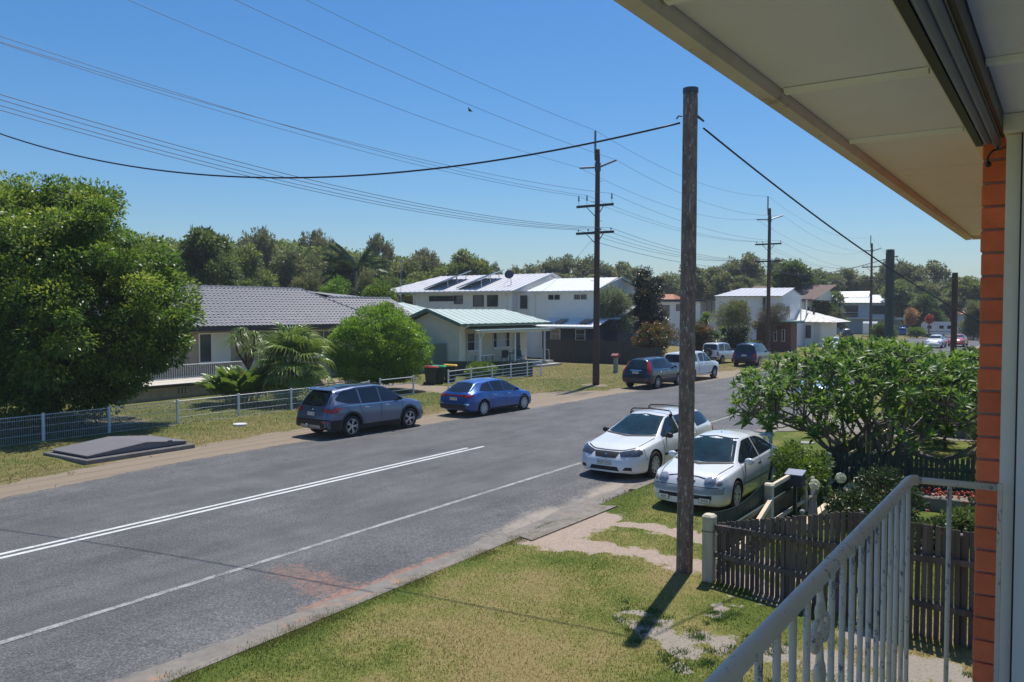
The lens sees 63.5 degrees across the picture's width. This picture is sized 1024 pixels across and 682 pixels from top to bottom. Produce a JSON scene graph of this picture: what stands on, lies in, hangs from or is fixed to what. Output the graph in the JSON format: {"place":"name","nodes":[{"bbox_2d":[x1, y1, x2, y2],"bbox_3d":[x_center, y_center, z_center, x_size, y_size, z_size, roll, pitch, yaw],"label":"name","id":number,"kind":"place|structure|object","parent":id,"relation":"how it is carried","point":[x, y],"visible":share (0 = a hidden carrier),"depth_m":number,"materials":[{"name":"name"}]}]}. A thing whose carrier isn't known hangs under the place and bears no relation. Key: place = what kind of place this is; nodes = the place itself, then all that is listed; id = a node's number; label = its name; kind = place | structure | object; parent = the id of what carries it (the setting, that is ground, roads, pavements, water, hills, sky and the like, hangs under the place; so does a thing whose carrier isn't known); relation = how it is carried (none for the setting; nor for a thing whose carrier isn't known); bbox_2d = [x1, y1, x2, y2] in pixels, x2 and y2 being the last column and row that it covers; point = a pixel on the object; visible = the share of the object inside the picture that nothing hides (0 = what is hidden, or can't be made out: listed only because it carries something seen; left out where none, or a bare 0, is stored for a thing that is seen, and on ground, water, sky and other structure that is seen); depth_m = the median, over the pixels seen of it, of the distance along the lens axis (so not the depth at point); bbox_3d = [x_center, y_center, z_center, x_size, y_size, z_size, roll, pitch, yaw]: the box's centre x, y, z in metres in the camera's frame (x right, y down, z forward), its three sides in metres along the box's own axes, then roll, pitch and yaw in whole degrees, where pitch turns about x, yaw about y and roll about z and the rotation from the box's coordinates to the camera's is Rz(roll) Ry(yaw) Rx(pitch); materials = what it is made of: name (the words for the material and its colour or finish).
{"place":"outdoors","nodes":[
{"label":"outdoors","id":0,"kind":"place"},
{"bbox_2d":[25,284,415,403],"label":"brick house","id":1,"kind":"structure","parent":0,"point":[227,309],"depth_m":47.49,"materials":[{"name":"tile"}]},
{"bbox_2d":[198,332,231,364],"bbox_3d":[-16.296,0.398,45.387,0.098,1.690,2.100,1,3,34],"label":"window","id":2,"kind":"structure","parent":1,"relation":"in","point":[208,353],"depth_m":45.33,"materials":[{"name":"white glass"}]},
{"bbox_2d":[0,362,745,486],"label":"verge grass","id":3,"kind":"structure","parent":0,"point":[128,432],"depth_m":31.80,"materials":[{"name":"green plant"}]},
{"bbox_2d":[0,335,927,498],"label":"verge","id":4,"kind":"structure","parent":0,"point":[42,480],"depth_m":29.95,"materials":[{"name":"green plant"}]},
{"bbox_2d":[0,169,206,433],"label":"shade tree","id":5,"kind":"object","parent":4,"relation":"on","point":[61,338],"visible":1,"depth_m":28.18,"materials":[{"name":"green plant"}]},
{"bbox_2d":[43,435,194,464],"bbox_3d":[-11.614,3.137,24.593,2.300,0.385,3.400,1,3,34],"label":"pit cover","id":6,"kind":"object","parent":4,"relation":"on","point":[106,449],"visible":0.98,"depth_m":23.97,"materials":[{"name":"concrete"}]},
{"bbox_2d":[0,380,369,445],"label":"fence","id":7,"kind":"object","parent":4,"relation":"on","point":[43,433],"visible":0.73,"depth_m":29.30,"materials":[{"name":"grey metal"}]},
{"bbox_2d":[195,365,285,406],"bbox_3d":[-12.035,1.953,36.723,4.275,1.836,3.901,-1,2,-29],"label":"bird of paradise","id":8,"kind":"object","parent":4,"relation":"on","point":[231,380],"visible":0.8,"depth_m":35.86,"materials":[{"name":"green plant"}]},
{"bbox_2d":[215,327,267,394],"bbox_3d":[-12.967,1.069,40.446,2.537,3.527,2.939,1,3,34],"label":"ponytail palm","id":9,"kind":"object","parent":4,"relation":"on","point":[233,337],"visible":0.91,"depth_m":40.20,"materials":[{"name":"green plant"}]},
{"bbox_2d":[248,321,337,406],"bbox_3d":[-9.900,1.177,37.053,4.203,4.196,4.385,1,3,34],"label":"fan palm","id":10,"kind":"object","parent":4,"relation":"on","point":[292,342],"visible":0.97,"depth_m":36.41,"materials":[{"name":"green plant"}]},
{"bbox_2d":[319,273,351,294],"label":"orchard tree","id":11,"kind":"object","parent":4,"relation":"on","point":[333,287],"visible":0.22,"depth_m":69.30,"materials":[{"name":"green plant"}]},
{"bbox_2d":[320,243,389,294],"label":"feather palm","id":12,"kind":"object","parent":4,"relation":"on","point":[345,265],"visible":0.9,"depth_m":83.04,"materials":[{"name":"green plant"}]},
{"bbox_2d":[296,381,422,436],"bbox_3d":[-5.276,2.285,29.065,2.130,1.724,4.890,2,3,38],"label":"parked suv","id":13,"kind":"object","parent":4,"relation":"on","point":[349,409],"visible":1,"depth_m":27.80,"materials":[{"name":"blue paint"}]},
{"bbox_2d":[321,299,435,384],"bbox_3d":[-6.878,0.303,42.582,4.927,4.975,5.866,1,3,34],"label":"round bush","id":14,"kind":"object","parent":4,"relation":"on","point":[381,346],"visible":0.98,"depth_m":41.42,"materials":[{"name":"green plant"}]},
{"bbox_2d":[359,277,401,302],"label":"orchard tree","id":15,"kind":"object","parent":4,"relation":"on","point":[382,289],"visible":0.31,"depth_m":65.31,"materials":[{"name":"green plant"}]},
{"bbox_2d":[398,302,561,366],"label":"weatherboard cottage","id":16,"kind":"structure","parent":4,"relation":"on","point":[464,334],"depth_m":59.12,"materials":[{"name":"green wood"}]},
{"bbox_2d":[440,377,530,415],"bbox_3d":[-0.985,2.164,34.584,2.010,1.564,4.512,2,3,37],"label":"parked hatchback","id":17,"kind":"object","parent":4,"relation":"on","point":[481,396],"visible":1,"depth_m":33.28,"materials":[{"name":"blue paint"}]},
{"bbox_2d":[443,361,532,375],"bbox_3d":[-1.518,1.790,52.651,5.714,1.000,0.058,0,2,1],"label":"fence","id":18,"kind":"object","parent":4,"relation":"on","point":[464,364],"visible":0.52,"depth_m":52.62,"materials":[{"name":"metal"}]},
{"bbox_2d":[390,273,643,357],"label":"two storey house","id":19,"kind":"structure","parent":4,"relation":"on","point":[564,306],"depth_m":74.40,"materials":[{"name":"white paint"}]},
{"bbox_2d":[576,131,616,384],"bbox_3d":[4.727,-4.556,46.257,2.350,14.352,0.532,1,3,34],"label":"power pole","id":20,"kind":"object","parent":4,"relation":"on","point":[597,232],"visible":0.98,"depth_m":46.20,"materials":[{"name":"wood"}]},
{"bbox_2d":[0,105,896,294],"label":"power line","id":21,"kind":"object","parent":20,"relation":"attached to","point":[329,191],"visible":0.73,"depth_m":28.56,"materials":[{"name":"metal"}]},
{"bbox_2d":[0,99,907,296],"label":"power line","id":22,"kind":"object","parent":20,"relation":"attached to","point":[350,192],"visible":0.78,"depth_m":28.36,"materials":[{"name":"metal"}]},
{"bbox_2d":[1,110,906,298],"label":"power line","id":23,"kind":"object","parent":20,"relation":"attached to","point":[329,194],"visible":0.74,"depth_m":29.80,"materials":[{"name":"metal"}]},
{"bbox_2d":[0,94,915,297],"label":"power line","id":24,"kind":"object","parent":20,"relation":"attached to","point":[343,187],"visible":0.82,"depth_m":27.40,"materials":[{"name":"metal"}]},
{"bbox_2d":[542,339,661,364],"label":"charcoal fence","id":25,"kind":"object","parent":4,"relation":"on","point":[567,350],"visible":0.67,"depth_m":65.88,"materials":[{"name":"grey metal"}]},
{"bbox_2d":[600,283,638,335],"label":"grey green tree","id":26,"kind":"object","parent":4,"relation":"on","point":[614,302],"visible":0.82,"depth_m":69.42,"materials":[{"name":"green plant"}]},
{"bbox_2d":[624,265,670,337],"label":"magnolia tree","id":27,"kind":"object","parent":4,"relation":"on","point":[648,298],"visible":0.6,"depth_m":72.36,"materials":[{"name":"green plant"}]},
{"bbox_2d":[629,320,679,356],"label":"red tipped hedge","id":28,"kind":"object","parent":4,"relation":"on","point":[653,335],"visible":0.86,"depth_m":65.49,"materials":[{"name":"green plant"}]},
{"bbox_2d":[664,351,718,379],"bbox_3d":[11.035,1.457,50.822,2.070,1.799,5.166,2,3,37],"label":"parked ute","id":29,"kind":"object","parent":4,"relation":"on","point":[705,363],"visible":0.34,"depth_m":50.07,"materials":[{"name":"white paint"}]},
{"bbox_2d":[695,319,716,350],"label":"red tipped hedge","id":30,"kind":"object","parent":4,"relation":"on","point":[703,333],"visible":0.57,"depth_m":69.32,"materials":[{"name":"green plant"}]},
{"bbox_2d":[702,340,733,363],"bbox_3d":[16.563,0.883,66.131,1.910,1.836,3.720,2,3,40],"label":"parked jeep","id":31,"kind":"object","parent":4,"relation":"on","point":[719,352],"visible":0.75,"depth_m":64.92,"materials":[{"name":"white paint"}]},
{"bbox_2d":[709,297,754,336],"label":"olive shrub tree","id":32,"kind":"object","parent":4,"relation":"on","point":[732,312],"visible":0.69,"depth_m":83.36,"materials":[{"name":"green plant"}]},
{"bbox_2d":[653,287,811,346],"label":"long white house","id":33,"kind":"structure","parent":4,"relation":"on","point":[791,298],"depth_m":97.37,"materials":[{"name":"paint"}]},
{"bbox_2d":[717,319,757,350],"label":"white flower bush","id":34,"kind":"object","parent":4,"relation":"on","point":[737,332],"visible":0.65,"depth_m":79.16,"materials":[{"name":"green plant"}]},
{"bbox_2d":[732,342,771,366],"bbox_3d":[18.494,0.997,63.501,2.170,1.799,4.794,1,2,32],"label":"parked large suv","id":35,"kind":"object","parent":4,"relation":"on","point":[752,352],"visible":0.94,"depth_m":61.73,"materials":[{"name":"blue paint"}]},
{"bbox_2d":[755,196,781,351],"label":"power pole","id":36,"kind":"object","parent":4,"relation":"on","point":[769,243],"visible":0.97,"depth_m":72.62,"materials":[{"name":"wood"}]},
{"bbox_2d":[751,302,790,351],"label":"wattle tree","id":37,"kind":"object","parent":4,"relation":"on","point":[775,310],"visible":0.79,"depth_m":82.78,"materials":[{"name":"green plant"}]},
{"bbox_2d":[756,321,803,351],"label":"brick shed","id":38,"kind":"structure","parent":4,"relation":"on","point":[784,340],"depth_m":84.17,"materials":[{"name":"brown brick"}]},
{"bbox_2d":[753,285,835,311],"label":"brown roof house","id":39,"kind":"structure","parent":4,"relation":"on","point":[816,292],"depth_m":116.48,"materials":[{"name":"metal"}]},
{"bbox_2d":[764,258,848,316],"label":"dense tree","id":40,"kind":"object","parent":4,"relation":"on","point":[780,279],"visible":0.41,"depth_m":118.83,"materials":[{"name":"green plant"}]},
{"bbox_2d":[794,308,850,346],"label":"pyramid cottage","id":41,"kind":"structure","parent":4,"relation":"on","point":[818,326],"depth_m":97.16,"materials":[{"name":"white paint"}]},
{"bbox_2d":[0,333,979,681],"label":"road","id":42,"kind":"structure","parent":0,"point":[52,585],"depth_m":16.22,"materials":[{"name":"grey asphalt"}]},
{"bbox_2d":[0,448,466,554],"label":"line","id":43,"kind":"object","parent":42,"relation":"on","point":[211,505],"visible":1,"depth_m":17.43,"materials":[{"name":"paint"}]},
{"bbox_2d":[0,446,484,558],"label":"line","id":44,"kind":"object","parent":42,"relation":"on","point":[219,507],"visible":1,"depth_m":17.34,"materials":[{"name":"paint"}]},
{"bbox_2d":[0,398,788,643],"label":"edge line","id":45,"kind":"object","parent":42,"relation":"on","point":[158,593],"visible":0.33,"depth_m":13.45,"materials":[{"name":"paint"}]},
{"bbox_2d":[118,377,899,681],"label":"gutter","id":46,"kind":"object","parent":42,"relation":"on","point":[152,674],"visible":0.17,"depth_m":11.99,"materials":[{"name":"concrete"}]},
{"bbox_2d":[581,404,713,477],"bbox_3d":[3.781,2.601,22.565,2.090,1.563,5.069,2,3,36],"label":"station wagon","id":47,"kind":"object","parent":42,"relation":"on","point":[645,441],"visible":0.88,"depth_m":21.21,"materials":[{"name":"white paint"}]},
{"bbox_2d":[622,356,678,388],"bbox_3d":[7.929,1.688,46.166,2.070,1.675,4.544,2,3,36],"label":"parked crossover","id":48,"kind":"object","parent":42,"relation":"on","point":[655,372],"visible":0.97,"depth_m":44.66,"materials":[{"name":"blue paint"}]},
{"bbox_2d":[0,0,981,279],"label":"sky","id":49,"kind":"structure","parent":0,"point":[596,65],"materials":[{"name":"blue"}]},
{"bbox_2d":[157,403,977,681],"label":"lawn","id":50,"kind":"structure","parent":0,"point":[578,537],"depth_m":10.93,"materials":[{"name":"plant"}]},
{"bbox_2d":[676,86,704,573],"bbox_3d":[2.728,-0.084,12.919,0.431,7.631,0.282,1,3,34],"label":"timber pole","id":51,"kind":"object","parent":50,"relation":"on","point":[685,498],"visible":0.99,"depth_m":12.81,"materials":[{"name":"wood"}]},
{"bbox_2d":[0,122,679,178],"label":"service cable","id":52,"kind":"object","parent":51,"relation":"attached to","point":[673,124],"visible":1,"depth_m":15.35,"materials":[{"name":"black rubber"}]},
{"bbox_2d":[703,127,979,321],"bbox_3d":[7.577,-1.867,17.068,12.488,3.196,0.030,-2,3,-42],"label":"service cable","id":53,"kind":"object","parent":51,"relation":"attached to","point":[748,164],"visible":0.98,"depth_m":15.30,"materials":[{"name":"black rubber"}]},
{"bbox_2d":[701,513,716,582],"bbox_3d":[2.998,3.186,12.574,0.190,1.120,0.200,1,3,34],"label":"corner post","id":54,"kind":"object","parent":50,"relation":"on","point":[709,532],"visible":0.89,"depth_m":12.50,"materials":[{"name":"white wood"}]},
{"bbox_2d":[654,429,779,508],"bbox_3d":[4.676,2.731,18.565,1.950,1.415,4.229,1,3,34],"label":"old hatchback","id":55,"kind":"object","parent":50,"relation":"on","point":[732,467],"visible":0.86,"depth_m":17.55,"materials":[{"name":"white paint"}]},
{"bbox_2d":[605,599,971,681],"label":"lawn weeds","id":56,"kind":"object","parent":50,"relation":"on","point":[701,637],"visible":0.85,"depth_m":10.29,"materials":[{"name":"plant"}]},
{"bbox_2d":[784,468,805,515],"bbox_3d":[5.500,3.015,16.069,0.340,1.008,0.300,1,3,34],"label":"letterbox","id":57,"kind":"object","parent":50,"relation":"on","point":[796,479],"visible":0.89,"depth_m":16.00,"materials":[{"name":"grey paint"}]},
{"bbox_2d":[709,418,890,569],"bbox_3d":[7.278,2.973,18.521,0.630,1.113,14.455,1,3,34],"label":"front picket fence","id":58,"kind":"object","parent":50,"relation":"on","point":[768,499],"visible":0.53,"depth_m":15.68,"materials":[{"name":"green paint"}]},
{"bbox_2d":[768,439,836,501],"bbox_3d":[6.131,2.825,17.416,1.094,1.510,2.558,1,3,34],"label":"bush","id":59,"kind":"object","parent":50,"relation":"on","point":[795,456],"visible":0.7,"depth_m":17.16,"materials":[{"name":"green plant"}]},
{"bbox_2d":[614,0,1023,681],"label":"house","id":60,"kind":"structure","parent":50,"relation":"on","point":[856,82],"depth_m":2.80,"materials":[{"name":"paint"}]},
{"bbox_2d":[704,475,1002,681],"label":"balcony railing","id":61,"kind":"object","parent":60,"relation":"attached to","point":[740,660],"visible":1,"depth_m":2.25,"materials":[{"name":"metal"}]},
{"bbox_2d":[893,0,1006,166],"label":"awning","id":62,"kind":"object","parent":60,"relation":"attached to","point":[943,32],"visible":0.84,"depth_m":1.98,"materials":[{"name":"metal"}]},
{"bbox_2d":[714,511,974,648],"bbox_3d":[4.377,3.027,11.303,0.235,1.529,3.739,-2,3,-45],"label":"paling fence","id":63,"kind":"object","parent":50,"relation":"on","point":[786,567],"visible":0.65,"depth_m":11.15,"materials":[{"name":"brown wood"}]},
{"bbox_2d":[823,485,875,527],"bbox_3d":[6.378,3.226,15.612,1.056,0.906,1.157,1,3,34],"label":"garden shrub","id":64,"kind":"object","parent":50,"relation":"on","point":[851,502],"visible":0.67,"depth_m":15.58,"materials":[{"name":"green plant"}]},
{"bbox_2d":[723,334,979,472],"bbox_3d":[9.234,1.627,21.153,7.258,3.613,7.058,1,3,34],"label":"frangipani tree","id":65,"kind":"object","parent":50,"relation":"on","point":[891,362],"visible":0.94,"depth_m":19.85,"materials":[{"name":"green plant"}]},
{"bbox_2d":[846,463,904,508],"bbox_3d":[7.478,3.084,17.032,1.171,1.132,1.315,1,3,34],"label":"garden shrub","id":66,"kind":"object","parent":50,"relation":"on","point":[889,483],"visible":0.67,"depth_m":16.98,"materials":[{"name":"green plant"}]},
{"bbox_2d":[872,481,930,521],"bbox_3d":[7.478,3.166,15.864,1.124,1.001,1.066,-1,2,-27],"label":"garden shrub","id":67,"kind":"object","parent":50,"relation":"on","point":[921,503],"visible":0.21,"depth_m":15.78,"materials":[{"name":"green plant"}]},
{"bbox_2d":[835,452,976,495],"bbox_3d":[9.431,3.025,18.145,4.365,1.038,0.129,1,2,19],"label":"picket fence","id":68,"kind":"object","parent":50,"relation":"on","point":[908,467],"visible":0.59,"depth_m":18.27,"materials":[{"name":"green paint"}]},
{"bbox_2d":[910,515,956,556],"bbox_3d":[6.965,3.297,13.823,0.931,0.842,1.038,1,3,34],"label":"garden shrub","id":69,"kind":"object","parent":50,"relation":"on","point":[939,522],"visible":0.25,"depth_m":13.82,"materials":[{"name":"green plant"}]},
{"bbox_2d":[906,364,977,448],"bbox_3d":[13.579,1.726,24.106,3.931,3.232,2.535,1,3,34],"label":"orange flower shrub","id":70,"kind":"object","parent":50,"relation":"on","point":[914,410],"visible":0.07,"depth_m":24.53,"materials":[{"name":"green plant"}]},
{"bbox_2d":[911,487,975,511],"bbox_3d":[8.957,3.271,17.005,1.500,0.429,0.500,1,3,34],"label":"planter trough","id":71,"kind":"object","parent":50,"relation":"on","point":[938,502],"visible":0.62,"depth_m":16.91,"materials":[{"name":"concrete"}]},
{"bbox_2d":[936,503,975,541],"bbox_3d":[7.980,3.312,14.810,0.889,0.759,1.056,1,3,34],"label":"garden shrub","id":72,"kind":"object","parent":50,"relation":"on","point":[963,516],"visible":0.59,"depth_m":14.71,"materials":[{"name":"green plant"}]},
{"bbox_2d":[519,505,616,540],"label":"driveway layback","id":73,"kind":"structure","parent":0,"point":[578,517],"depth_m":16.03,"materials":[{"name":"concrete"}]},
{"bbox_2d":[777,413,976,441],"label":"concrete driveway","id":74,"kind":"structure","parent":0,"point":[857,431],"depth_m":28.29,"materials":[{"name":"grey concrete"}]},
{"bbox_2d":[883,249,899,432],"bbox_3d":[12.807,0.066,27.801,0.742,6.250,0.295,-1,2,-29],"label":"timber pole","id":75,"kind":"object","parent":74,"relation":"on","point":[889,300],"visible":0.46,"depth_m":27.53,"materials":[{"name":"wood"}]},
{"bbox_2d":[837,333,949,336],"bbox_3d":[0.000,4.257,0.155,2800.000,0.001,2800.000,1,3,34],"label":"ground","id":76,"kind":"structure","parent":0,"point":[897,335],"depth_m":149.80,"materials":[{"name":"green plant"}]},
{"bbox_2d":[159,224,241,285],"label":"dense tree","id":77,"kind":"object","parent":76,"relation":"on","point":[199,246],"visible":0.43,"depth_m":73.71,"materials":[{"name":"green plant"}]},
{"bbox_2d":[183,233,263,286],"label":"dense tree","id":78,"kind":"object","parent":76,"relation":"on","point":[241,281],"visible":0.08,"depth_m":79.01,"materials":[{"name":"green plant"}]},
{"bbox_2d":[233,224,276,270],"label":"gum tree","id":79,"kind":"object","parent":76,"relation":"on","point":[262,240],"visible":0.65,"depth_m":126.49,"materials":[{"name":"green plant"}]},
{"bbox_2d":[233,241,279,286],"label":"bushy tree","id":80,"kind":"object","parent":76,"relation":"on","point":[250,263],"visible":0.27,"depth_m":89.42,"materials":[{"name":"green plant"}]},
{"bbox_2d":[95,236,447,276],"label":"wood","id":81,"kind":"object","parent":76,"relation":"on","point":[281,244],"depth_m":131.32,"materials":[{"name":"green plant"}]},
{"bbox_2d":[268,247,315,288],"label":"gum tree","id":82,"kind":"object","parent":76,"relation":"on","point":[287,268],"visible":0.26,"depth_m":103.10,"materials":[{"name":"green plant"}]},
{"bbox_2d":[288,266,324,291],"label":"orchard tree","id":83,"kind":"object","parent":76,"relation":"on","point":[310,284],"visible":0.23,"depth_m":83.11,"materials":[{"name":"green plant"}]},
{"bbox_2d":[297,228,335,260],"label":"gum tree","id":84,"kind":"object","parent":76,"relation":"on","point":[316,238],"visible":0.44,"depth_m":134.90,"materials":[{"name":"green plant"}]},
{"bbox_2d":[365,232,402,269],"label":"gum tree","id":85,"kind":"object","parent":76,"relation":"on","point":[386,250],"visible":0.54,"depth_m":131.66,"materials":[{"name":"green plant"}]},
{"bbox_2d":[383,258,421,281],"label":"gum tree","id":86,"kind":"object","parent":76,"relation":"on","point":[402,271],"visible":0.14,"depth_m":108.79,"materials":[{"name":"green plant"}]},
{"bbox_2d":[407,246,442,278],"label":"gum tree","id":87,"kind":"object","parent":76,"relation":"on","point":[420,255],"visible":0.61,"depth_m":130.79,"materials":[{"name":"green plant"}]},
{"bbox_2d":[430,248,495,277],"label":"bushy tree","id":88,"kind":"object","parent":76,"relation":"on","point":[464,262],"visible":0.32,"depth_m":124.56,"materials":[{"name":"green plant"}]},
{"bbox_2d":[154,393,866,681],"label":"kerb","id":89,"kind":"structure","parent":76,"relation":"on","point":[204,664],"depth_m":11.07,"materials":[{"name":"concrete"}]},
{"bbox_2d":[559,253,600,277],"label":"gum tree","id":90,"kind":"object","parent":76,"relation":"on","point":[583,267],"visible":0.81,"depth_m":171.16,"materials":[{"name":"green plant"}]},
{"bbox_2d":[600,260,633,279],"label":"gum tree","id":91,"kind":"object","parent":76,"relation":"on","point":[606,270],"visible":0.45,"depth_m":172.78,"materials":[{"name":"green plant"}]},
{"bbox_2d":[674,265,734,298],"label":"gum tree","id":92,"kind":"object","parent":76,"relation":"on","point":[705,289],"visible":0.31,"depth_m":146.99,"materials":[{"name":"green plant"}]},
{"bbox_2d":[719,251,765,285],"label":"gum tree","id":93,"kind":"object","parent":76,"relation":"on","point":[759,273],"visible":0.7,"depth_m":156.53,"materials":[{"name":"green plant"}]},
{"bbox_2d":[833,267,877,303],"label":"gum tree","id":94,"kind":"object","parent":76,"relation":"on","point":[859,285],"visible":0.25,"depth_m":175.17,"materials":[{"name":"green plant"}]},
{"bbox_2d":[825,291,906,332],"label":"house","id":95,"kind":"structure","parent":76,"relation":"on","point":[857,313],"depth_m":155.14,"materials":[{"name":"white paint"}]},
{"bbox_2d":[878,278,936,322],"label":"bushy tree","id":96,"kind":"object","parent":76,"relation":"on","point":[900,305],"visible":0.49,"depth_m":148.33,"materials":[{"name":"green plant"}]},
{"bbox_2d":[894,259,951,290],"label":"gum tree","id":97,"kind":"object","parent":76,"relation":"on","point":[925,271],"visible":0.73,"depth_m":165.19,"materials":[{"name":"green plant"}]},
{"bbox_2d":[903,291,948,336],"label":"magnolia tree","id":98,"kind":"object","parent":76,"relation":"on","point":[925,304],"visible":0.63,"depth_m":136.95,"materials":[{"name":"green plant"}]},
{"bbox_2d":[908,280,965,315],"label":"gum tree","id":99,"kind":"object","parent":76,"relation":"on","point":[944,307],"visible":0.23,"depth_m":158.59,"materials":[{"name":"green plant"}]},
{"bbox_2d":[938,275,980,316],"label":"bushy tree","id":100,"kind":"object","parent":76,"relation":"on","point":[969,288],"visible":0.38,"depth_m":157.05,"materials":[{"name":"green plant"}]},
{"bbox_2d":[957,299,979,339],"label":"corner tree","id":101,"kind":"object","parent":76,"relation":"on","point":[970,326],"visible":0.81,"depth_m":119.06,"materials":[{"name":"green plant"}]},
{"bbox_2d":[874,348,976,401],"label":"verge","id":102,"kind":"structure","parent":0,"point":[898,387],"depth_m":39.26,"materials":[{"name":"green plant"}]},
{"bbox_2d":[949,272,957,386],"bbox_3d":[23.119,-0.471,43.279,0.314,6.200,0.305,1,3,34],"label":"timber pole","id":103,"kind":"object","parent":102,"relation":"on","point":[954,303],"visible":0.64,"depth_m":43.13,"materials":[{"name":"brown wood"}]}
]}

